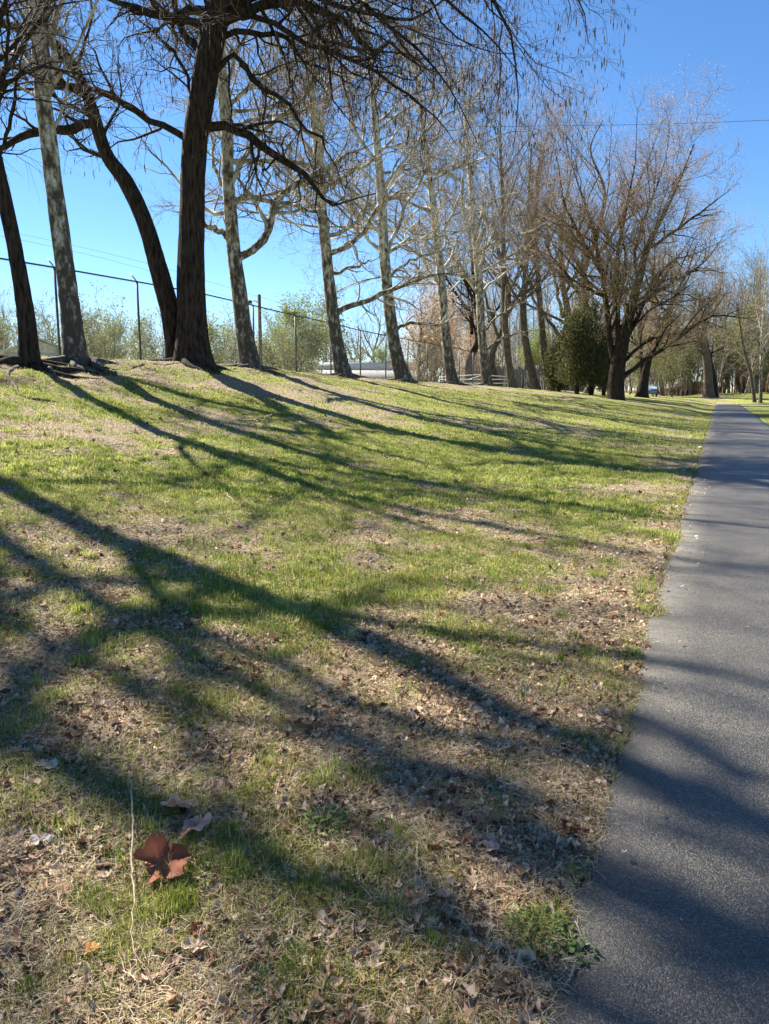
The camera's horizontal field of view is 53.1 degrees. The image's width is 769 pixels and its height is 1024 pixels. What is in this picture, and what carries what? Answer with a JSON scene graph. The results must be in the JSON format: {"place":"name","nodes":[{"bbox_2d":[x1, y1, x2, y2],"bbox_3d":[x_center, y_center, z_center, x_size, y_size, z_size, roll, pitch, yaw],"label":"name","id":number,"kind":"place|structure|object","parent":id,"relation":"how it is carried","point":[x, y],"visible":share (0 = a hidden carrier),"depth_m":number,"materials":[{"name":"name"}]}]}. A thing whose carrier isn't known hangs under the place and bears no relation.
{"place":"outdoors","nodes":[
{"label":"outdoors","id":0,"kind":"place"},
{"bbox_2d":[0,120,765,127],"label":"power line","id":1,"kind":"object","parent":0,"point":[483,126],"visible":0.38,"depth_m":61.89,"materials":[{"name":"black metal"}]},
{"bbox_2d":[0,354,768,1023],"bbox_3d":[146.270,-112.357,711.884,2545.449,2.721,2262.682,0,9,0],"label":"ground","id":2,"kind":"structure","parent":0,"point":[696,404],"depth_m":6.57,"materials":[{"name":"green plant"}]},
{"bbox_2d":[0,292,17,348],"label":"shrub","id":3,"kind":"object","parent":2,"relation":"on","point":[6,322],"visible":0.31,"depth_m":75.80,"materials":[{"name":"grey plant"}]},
{"bbox_2d":[0,307,17,348],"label":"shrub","id":4,"kind":"object","parent":2,"relation":"on","point":[6,324],"visible":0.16,"depth_m":82.67,"materials":[{"name":"green plant"}]},
{"bbox_2d":[0,279,60,350],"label":"bare shrub","id":5,"kind":"object","parent":2,"relation":"on","point":[5,339],"visible":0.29,"depth_m":63.89,"materials":[{"name":"brown plant"}]},
{"bbox_2d":[0,337,61,356],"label":"house","id":6,"kind":"structure","parent":2,"relation":"on","point":[12,351],"depth_m":60.80,"materials":[{"name":"grey"}]},
{"bbox_2d":[6,365,58,402],"bbox_3d":[-7.340,-2.614,15.513,0.645,0.805,3.617,-6,11,-35],"label":"surface root","id":7,"kind":"object","parent":2,"relation":"on","point":[8,371],"visible":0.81,"depth_m":15.38,"materials":[{"name":"grey plant"}]},
{"bbox_2d":[8,291,60,343],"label":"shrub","id":8,"kind":"object","parent":2,"relation":"on","point":[43,305],"visible":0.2,"depth_m":87.46,"materials":[{"name":"brown plant"}]},
{"bbox_2d":[31,833,52,846],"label":"dead leaf","id":9,"kind":"object","parent":2,"relation":"on","point":[36,838],"visible":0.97,"depth_m":2.51,"materials":[{"name":"white plant"}]},
{"bbox_2d":[33,758,58,771],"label":"dead leaf","id":10,"kind":"object","parent":2,"relation":"on","point":[52,761],"visible":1,"depth_m":2.96,"materials":[{"name":"grey plant"}]},
{"bbox_2d":[7,290,108,357],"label":"bare shrub","id":11,"kind":"object","parent":2,"relation":"on","point":[46,330],"visible":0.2,"depth_m":68.37,"materials":[{"name":"brown plant"}]},
{"bbox_2d":[0,0,141,373],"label":"sycamore tree","id":12,"kind":"object","parent":2,"relation":"on","point":[74,352],"visible":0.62,"depth_m":18.73,"materials":[{"name":"grey plant"}]},
{"bbox_2d":[0,0,162,378],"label":"bare tree","id":13,"kind":"object","parent":2,"relation":"on","point":[29,355],"visible":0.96,"depth_m":16.86,"materials":[{"name":"brown plant"}]},
{"bbox_2d":[0,0,176,358],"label":"bare tree","id":14,"kind":"object","parent":2,"relation":"on","point":[166,297],"visible":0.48,"depth_m":22.75,"materials":[{"name":"brown plant"}]},
{"bbox_2d":[78,941,99,953],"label":"dead leaf","id":15,"kind":"object","parent":2,"relation":"on","point":[88,945],"visible":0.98,"depth_m":2.06,"materials":[{"name":"brown plant"}]},
{"bbox_2d":[79,293,116,356],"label":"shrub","id":16,"kind":"object","parent":2,"relation":"on","point":[85,325],"visible":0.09,"depth_m":72.11,"materials":[{"name":"green plant"}]},
{"bbox_2d":[40,280,162,359],"bbox_3d":[-22.302,-13.104,60.776,8.972,10.362,7.968,-6,11,-31],"label":"bare shrub","id":17,"kind":"object","parent":2,"relation":"on","point":[89,340],"visible":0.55,"depth_m":60.46,"materials":[{"name":"green plant"}]},
{"bbox_2d":[89,356,117,376],"bbox_3d":[-6.969,-3.584,18.940,0.287,0.572,2.444,-6,11,-33],"label":"surface root","id":18,"kind":"object","parent":2,"relation":"on","point":[95,363],"visible":0.91,"depth_m":18.86,"materials":[{"name":"grey plant"}]},
{"bbox_2d":[91,306,136,359],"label":"leafing tree","id":19,"kind":"object","parent":2,"relation":"on","point":[125,331],"visible":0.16,"depth_m":78.36,"materials":[{"name":"green plant"}]},
{"bbox_2d":[72,652,159,689],"bbox_3d":[-1.364,0.793,3.888,0.438,0.073,0.447,0,9,0],"label":"weed plant","id":20,"kind":"object","parent":2,"relation":"on","point":[100,671],"visible":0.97,"depth_m":3.90,"materials":[{"name":"green plant"}]},
{"bbox_2d":[113,300,164,359],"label":"bare shrub","id":21,"kind":"object","parent":2,"relation":"on","point":[155,346],"visible":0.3,"depth_m":67.77,"materials":[{"name":"brown plant"}]},
{"bbox_2d":[127,773,152,983],"bbox_3d":[-0.757,1.087,2.399,0.081,0.079,1.041,-3,9,-17],"label":"fallen twig","id":22,"kind":"object","parent":2,"relation":"on","point":[131,862],"visible":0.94,"depth_m":2.37,"materials":[{"name":"beige wood"}]},
{"bbox_2d":[122,312,158,359],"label":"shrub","id":23,"kind":"object","parent":2,"relation":"on","point":[142,349],"visible":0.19,"depth_m":89.12,"materials":[{"name":"green plant"}]},
{"bbox_2d":[119,833,190,885],"bbox_3d":[-0.700,1.068,2.376,0.192,0.106,0.136,2,9,11],"label":"dead leaf","id":24,"kind":"object","parent":2,"relation":"on","point":[156,848],"visible":1,"depth_m":2.40,"materials":[{"name":"brown plant"}]},
{"bbox_2d":[160,795,206,810],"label":"dead leaf","id":25,"kind":"object","parent":2,"relation":"on","point":[173,800],"visible":1,"depth_m":2.71,"materials":[{"name":"brown"}]},
{"bbox_2d":[182,921,203,939],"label":"dead leaf","id":26,"kind":"object","parent":2,"relation":"on","point":[194,928],"visible":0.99,"depth_m":2.14,"materials":[{"name":"brown plant"}]},
{"bbox_2d":[177,812,215,838],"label":"dead leaf","id":27,"kind":"object","parent":2,"relation":"on","point":[196,823],"visible":1,"depth_m":2.59,"materials":[{"name":"brown"}]},
{"bbox_2d":[182,934,210,952],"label":"dead leaf","id":28,"kind":"object","parent":2,"relation":"on","point":[191,943],"visible":1,"depth_m":2.08,"materials":[{"name":"brown plant"}]},
{"bbox_2d":[207,306,234,363],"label":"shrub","id":29,"kind":"object","parent":2,"relation":"on","point":[220,339],"visible":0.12,"depth_m":81.81,"materials":[{"name":"green plant"}]},
{"bbox_2d":[221,318,237,363],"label":"leafing tree","id":30,"kind":"object","parent":2,"relation":"on","point":[232,340],"visible":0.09,"depth_m":92.53,"materials":[{"name":"green plant"}]},
{"bbox_2d":[207,298,263,363],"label":"bare shrub","id":31,"kind":"object","parent":2,"relation":"on","point":[226,348],"visible":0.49,"depth_m":66.08,"materials":[{"name":"plant"}]},
{"bbox_2d":[0,257,480,383],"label":"chain link fence","id":32,"kind":"object","parent":2,"relation":"on","point":[138,312],"visible":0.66,"depth_m":30.44,"materials":[{"name":"metal"}]},
{"bbox_2d":[248,294,262,364],"bbox_3d":[-7.576,-9.531,45.064,0.844,6.225,0.240,0,9,0],"label":"light pole","id":33,"kind":"object","parent":2,"relation":"on","point":[259,325],"visible":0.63,"depth_m":44.78,"materials":[{"name":"metal"}]},
{"bbox_2d":[103,0,415,371],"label":"sycamore tree","id":34,"kind":"object","parent":2,"relation":"on","point":[248,356],"visible":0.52,"depth_m":26.64,"materials":[{"name":"brown plant"}]},
{"bbox_2d":[246,961,273,989],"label":"weed plant","id":35,"kind":"object","parent":2,"relation":"on","point":[256,967],"visible":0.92,"depth_m":1.98,"materials":[{"name":"green plant"}]},
{"bbox_2d":[255,310,290,369],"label":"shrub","id":36,"kind":"object","parent":2,"relation":"on","point":[267,333],"visible":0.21,"depth_m":85.62,"materials":[{"name":"green plant"}]},
{"bbox_2d":[255,306,319,371],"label":"bare shrub","id":37,"kind":"object","parent":2,"relation":"on","point":[286,354],"visible":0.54,"depth_m":70.05,"materials":[{"name":"plant"}]},
{"bbox_2d":[285,909,308,955],"bbox_3d":[-0.239,1.161,2.123,0.062,0.021,0.189,0,9,0],"label":"fallen twig","id":38,"kind":"object","parent":2,"relation":"on","point":[288,939],"visible":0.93,"depth_m":2.12,"materials":[{"name":"grey wood"}]},
{"bbox_2d":[272,287,329,373],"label":"leafing tree","id":39,"kind":"object","parent":2,"relation":"on","point":[311,357],"visible":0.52,"depth_m":77.12,"materials":[{"name":"green plant"}]},
{"bbox_2d":[135,0,472,381],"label":"sycamore tree","id":40,"kind":"object","parent":2,"relation":"on","point":[342,367],"visible":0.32,"depth_m":32.08,"materials":[{"name":"brown plant"}]},
{"bbox_2d":[0,0,640,377],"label":"bare tree","id":41,"kind":"object","parent":2,"relation":"on","point":[192,348],"visible":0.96,"depth_m":21.93,"materials":[{"name":"brown plant"}]},
{"bbox_2d":[298,803,349,837],"bbox_3d":[-0.212,1.081,2.687,0.184,0.051,0.179,0,9,0],"label":"weed plant","id":42,"kind":"object","parent":2,"relation":"on","point":[321,816],"visible":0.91,"depth_m":2.69,"materials":[{"name":"green plant"}]},
{"bbox_2d":[290,282,371,361],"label":"leafing tree","id":43,"kind":"object","parent":2,"relation":"on","point":[322,313],"visible":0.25,"depth_m":92.97,"materials":[{"name":"green plant"}]},
{"bbox_2d":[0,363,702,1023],"bbox_3d":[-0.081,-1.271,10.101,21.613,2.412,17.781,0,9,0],"label":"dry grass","id":44,"kind":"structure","parent":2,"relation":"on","point":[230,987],"depth_m":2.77,"materials":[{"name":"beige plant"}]},
{"bbox_2d":[341,307,378,361],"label":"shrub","id":45,"kind":"object","parent":2,"relation":"on","point":[358,338],"visible":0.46,"depth_m":101.42,"materials":[{"name":"grey plant"}]},
{"bbox_2d":[206,0,524,383],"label":"sycamore tree","id":46,"kind":"object","parent":2,"relation":"on","point":[401,371],"visible":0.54,"depth_m":38.57,"materials":[{"name":"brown plant"}]},
{"bbox_2d":[349,287,397,361],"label":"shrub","id":47,"kind":"object","parent":2,"relation":"on","point":[368,341],"visible":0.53,"depth_m":109.00,"materials":[{"name":"grey plant"}]},
{"bbox_2d":[312,362,442,381],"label":"building","id":48,"kind":"structure","parent":2,"relation":"on","point":[365,364],"depth_m":85.72,"materials":[{"name":"white"}]},
{"bbox_2d":[370,339,390,361],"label":"leafing tree","id":49,"kind":"object","parent":2,"relation":"on","point":[380,354],"visible":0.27,"depth_m":95.40,"materials":[{"name":"green plant"}]},
{"bbox_2d":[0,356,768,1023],"bbox_3d":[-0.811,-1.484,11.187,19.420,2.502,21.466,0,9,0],"label":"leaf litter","id":50,"kind":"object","parent":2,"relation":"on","point":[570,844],"visible":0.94,"depth_m":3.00,"materials":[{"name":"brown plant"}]},
{"bbox_2d":[292,0,514,386],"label":"sycamore tree","id":51,"kind":"object","parent":2,"relation":"on","point":[450,368],"visible":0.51,"depth_m":45.70,"materials":[{"name":"grey plant"}]},
{"bbox_2d":[378,254,461,381],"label":"brown leaved tree","id":52,"kind":"object","parent":2,"relation":"on","point":[421,332],"visible":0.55,"depth_m":73.59,"materials":[{"name":"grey plant"}]},
{"bbox_2d":[402,315,465,381],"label":"bare shrub","id":53,"kind":"object","parent":2,"relation":"on","point":[435,361],"visible":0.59,"depth_m":72.26,"materials":[{"name":"brown plant"}]},
{"bbox_2d":[399,283,469,381],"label":"brown leaved tree","id":54,"kind":"object","parent":2,"relation":"on","point":[453,329],"visible":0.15,"depth_m":81.32,"materials":[{"name":"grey plant"}]},
{"bbox_2d":[407,156,514,384],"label":"bare tree","id":55,"kind":"object","parent":2,"relation":"on","point":[469,292],"visible":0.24,"depth_m":79.79,"materials":[{"name":"brown plant"}]},
{"bbox_2d":[456,940,470,957],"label":"weed plant","id":56,"kind":"object","parent":2,"relation":"on","point":[465,943],"visible":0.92,"depth_m":2.06,"materials":[{"name":"green plant"}]},
{"bbox_2d":[439,374,506,383],"bbox_3d":[7.274,-10.212,61.177,5.855,1.462,0.108,1,9,8],"label":"white railing","id":57,"kind":"object","parent":2,"relation":"on","point":[479,379],"visible":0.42,"depth_m":61.06,"materials":[{"name":"paint"}]},
{"bbox_2d":[363,15,585,386],"bbox_3d":[6.293,-20.735,52.271,15.511,24.653,13.376,-8,12,-42],"label":"sycamore tree","id":58,"kind":"object","parent":2,"relation":"on","point":[482,329],"visible":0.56,"depth_m":52.36,"materials":[{"name":"grey plant"}]},
{"bbox_2d":[452,309,498,381],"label":"brown leaved tree","id":59,"kind":"object","parent":2,"relation":"on","point":[470,345],"visible":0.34,"depth_m":87.87,"materials":[{"name":"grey plant"}]},
{"bbox_2d":[478,839,499,850],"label":"dead leaf","id":60,"kind":"object","parent":2,"relation":"on","point":[493,846],"visible":1,"depth_m":2.51,"materials":[{"name":"grey plant"}]},
{"bbox_2d":[470,647,528,669],"bbox_3d":[0.641,0.815,4.285,0.326,0.051,0.324,0,9,0],"label":"weed plant","id":61,"kind":"object","parent":2,"relation":"on","point":[509,661],"visible":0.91,"depth_m":4.27,"materials":[{"name":"green plant"}]},
{"bbox_2d":[449,45,565,387],"bbox_3d":[8.525,-22.295,58.102,9.899,26.166,12.810,0,9,0],"label":"sycamore tree","id":62,"kind":"object","parent":2,"relation":"on","point":[511,380],"visible":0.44,"depth_m":58.36,"materials":[{"name":"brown plant"}]},
{"bbox_2d":[454,126,564,386],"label":"bare tree","id":63,"kind":"object","parent":2,"relation":"on","point":[492,350],"visible":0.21,"depth_m":69.07,"materials":[{"name":"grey plant"}]},
{"bbox_2d":[448,78,587,389],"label":"sycamore tree","id":64,"kind":"object","parent":2,"relation":"on","point":[533,381],"visible":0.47,"depth_m":66.20,"materials":[{"name":"brown plant"}]},
{"bbox_2d":[460,365,584,391],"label":"board fence","id":65,"kind":"object","parent":2,"relation":"on","point":[501,370],"visible":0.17,"depth_m":88.70,"materials":[{"name":"grey wood"}]},
{"bbox_2d":[516,324,552,380],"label":"leafing tree","id":66,"kind":"object","parent":2,"relation":"on","point":[537,357],"visible":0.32,"depth_m":95.81,"materials":[{"name":"green plant"}]},
{"bbox_2d":[502,902,575,959],"bbox_3d":[0.429,1.160,2.134,0.204,0.052,0.207,0,9,0],"label":"weed plant","id":67,"kind":"object","parent":2,"relation":"on","point":[544,940],"visible":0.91,"depth_m":2.12,"materials":[{"name":"green plant"}]},
{"bbox_2d":[484,56,599,390],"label":"sycamore tree","id":68,"kind":"object","parent":2,"relation":"on","point":[543,341],"visible":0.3,"depth_m":68.22,"materials":[{"name":"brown plant"}]},
{"bbox_2d":[539,334,571,391],"bbox_3d":[14.556,-12.531,64.789,3.213,5.272,3.281,4,10,25],"label":"evergreen tree","id":69,"kind":"object","parent":2,"relation":"on","point":[550,378],"visible":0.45,"depth_m":64.58,"materials":[{"name":"green plant"}]},
{"bbox_2d":[483,83,641,390],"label":"bare tree","id":70,"kind":"object","parent":2,"relation":"on","point":[546,314],"visible":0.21,"depth_m":82.26,"materials":[{"name":"brown plant"}]},
{"bbox_2d":[368,224,768,393],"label":"woods","id":71,"kind":"object","parent":2,"relation":"on","point":[500,361],"visible":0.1,"depth_m":140.83,"materials":[{"name":"brown plant"}]},
{"bbox_2d":[545,292,605,393],"bbox_3d":[15.142,-13.155,60.632,5.156,8.150,4.662,0,9,0],"label":"evergreen tree","id":72,"kind":"object","parent":2,"relation":"on","point":[576,337],"visible":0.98,"depth_m":60.17,"materials":[{"name":"green plant"}]},
{"bbox_2d":[505,85,674,393],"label":"bare tree","id":73,"kind":"object","parent":2,"relation":"on","point":[586,390],"visible":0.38,"depth_m":70.13,"materials":[{"name":"brown plant"}]},
{"bbox_2d":[570,296,610,394],"bbox_3d":[17.164,-13.380,62.613,4.467,8.180,4.543,-7,11,-37],"label":"evergreen tree","id":74,"kind":"object","parent":2,"relation":"on","point":[603,348],"visible":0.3,"depth_m":61.99,"materials":[{"name":"green plant"}]},
{"bbox_2d":[594,320,625,395],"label":"evergreen tree","id":75,"kind":"object","parent":2,"relation":"on","point":[605,385],"visible":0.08,"depth_m":68.48,"materials":[{"name":"green plant"}]},
{"bbox_2d":[608,646,645,658],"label":"weed plant","id":76,"kind":"object","parent":2,"relation":"on","point":[626,652],"visible":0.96,"depth_m":4.37,"materials":[{"name":"green plant"}]},
{"bbox_2d":[487,310,768,395],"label":"brush","id":77,"kind":"object","parent":2,"relation":"on","point":[718,379],"visible":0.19,"depth_m":119.58,"materials":[{"name":"brown plant"}]},
{"bbox_2d":[489,54,768,400],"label":"spreading tree","id":78,"kind":"object","parent":2,"relation":"on","point":[618,352],"visible":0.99,"depth_m":50.54,"materials":[{"name":"brown plant"}]},
{"bbox_2d":[625,331,652,394],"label":"bare shrub","id":79,"kind":"object","parent":2,"relation":"on","point":[631,376],"visible":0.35,"depth_m":93.33,"materials":[{"name":"plant"}]},
{"bbox_2d":[626,324,666,390],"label":"leafing tree","id":80,"kind":"object","parent":2,"relation":"on","point":[636,372],"visible":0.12,"depth_m":109.89,"materials":[{"name":"green plant"}]},
{"bbox_2d":[648,385,656,396],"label":"parked car","id":81,"kind":"object","parent":2,"relation":"on","point":[652,389],"visible":0.52,"depth_m":94.90,"materials":[{"name":"blue paint"}]},
{"bbox_2d":[632,349,685,395],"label":"bare shrub","id":82,"kind":"object","parent":2,"relation":"on","point":[657,372],"visible":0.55,"depth_m":98.42,"materials":[{"name":"plant"}]},
{"bbox_2d":[651,333,690,395],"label":"leafing tree","id":83,"kind":"object","parent":2,"relation":"on","point":[665,383],"visible":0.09,"depth_m":119.42,"materials":[{"name":"green plant"}]},
{"bbox_2d":[633,254,711,395],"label":"bare tree","id":84,"kind":"object","parent":2,"relation":"on","point":[661,388],"visible":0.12,"depth_m":115.83,"materials":[{"name":"brown plant"}]},
{"bbox_2d":[653,339,695,396],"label":"bare shrub","id":85,"kind":"object","parent":2,"relation":"on","point":[670,368],"visible":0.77,"depth_m":109.94,"materials":[{"name":"plant"}]},
{"bbox_2d":[602,202,753,397],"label":"bare tree","id":86,"kind":"object","parent":2,"relation":"on","point":[642,388],"visible":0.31,"depth_m":77.98,"materials":[{"name":"brown plant"}]},
{"bbox_2d":[670,348,714,394],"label":"bare shrub","id":87,"kind":"object","parent":2,"relation":"on","point":[699,366],"visible":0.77,"depth_m":117.82,"materials":[{"name":"plant"}]},
{"bbox_2d":[664,381,721,395],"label":"barn","id":88,"kind":"structure","parent":2,"relation":"on","point":[698,390],"depth_m":134.26,"materials":[{"name":"red brick"}]},
{"bbox_2d":[668,305,718,394],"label":"leafing tree","id":89,"kind":"object","parent":2,"relation":"on","point":[694,355],"visible":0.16,"depth_m":123.22,"materials":[{"name":"green plant"}]},
{"bbox_2d":[674,269,731,395],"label":"bare tree","id":90,"kind":"object","parent":2,"relation":"on","point":[687,391],"visible":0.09,"depth_m":128.17,"materials":[{"name":"brown plant"}]},
{"bbox_2d":[683,280,727,397],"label":"bare tree","id":91,"kind":"object","parent":2,"relation":"on","point":[708,388],"visible":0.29,"depth_m":105.75,"materials":[{"name":"brown plant"}]},
{"bbox_2d":[682,277,738,397],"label":"bare tree","id":92,"kind":"object","parent":2,"relation":"on","point":[714,378],"visible":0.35,"depth_m":106.80,"materials":[{"name":"brown plant"}]},
{"bbox_2d":[709,318,750,392],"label":"leafing tree","id":93,"kind":"object","parent":2,"relation":"on","point":[725,361],"visible":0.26,"depth_m":124.85,"materials":[{"name":"green plant"}]},
{"bbox_2d":[713,354,746,390],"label":"bare shrub","id":94,"kind":"object","parent":2,"relation":"on","point":[735,373],"visible":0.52,"depth_m":122.18,"materials":[{"name":"plant"}]},
{"bbox_2d":[705,283,760,401],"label":"bare tree","id":95,"kind":"object","parent":2,"relation":"on","point":[745,353],"visible":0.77,"depth_m":95.13,"materials":[{"name":"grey plant"}]},
{"bbox_2d":[709,266,768,392],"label":"bare tree","id":96,"kind":"object","parent":2,"relation":"on","point":[738,383],"visible":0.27,"depth_m":125.62,"materials":[{"name":"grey plant"}]},
{"bbox_2d":[724,294,768,392],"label":"leafing tree","id":97,"kind":"object","parent":2,"relation":"on","point":[739,355],"visible":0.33,"depth_m":118.03,"materials":[{"name":"green plant"}]},
{"bbox_2d":[726,335,768,389],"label":"bare shrub","id":98,"kind":"object","parent":2,"relation":"on","point":[753,367],"visible":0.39,"depth_m":115.88,"materials":[{"name":"plant"}]},
{"bbox_2d":[728,255,768,387],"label":"bare tree","id":99,"kind":"object","parent":2,"relation":"on","point":[764,350],"visible":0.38,"depth_m":109.72,"materials":[{"name":"brown plant"}]},
{"bbox_2d":[732,253,768,402],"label":"bare tree","id":100,"kind":"object","parent":2,"relation":"on","point":[762,345],"visible":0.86,"depth_m":93.87,"materials":[{"name":"grey plant"}]},
{"bbox_2d":[0,0,768,389],"label":"sky","id":101,"kind":"structure","parent":0,"point":[736,32],"materials":[{"name":"blue"}]},
{"bbox_2d":[543,403,768,1023],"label":"path","id":102,"kind":"structure","parent":0,"point":[658,960],"depth_m":2.82,"materials":[{"name":"grey asphalt"}]},
{"bbox_2d":[561,937,598,965],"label":"weed plant","id":103,"kind":"object","parent":102,"relation":"on","point":[567,948],"visible":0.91,"depth_m":2.06,"materials":[{"name":"green plant"}]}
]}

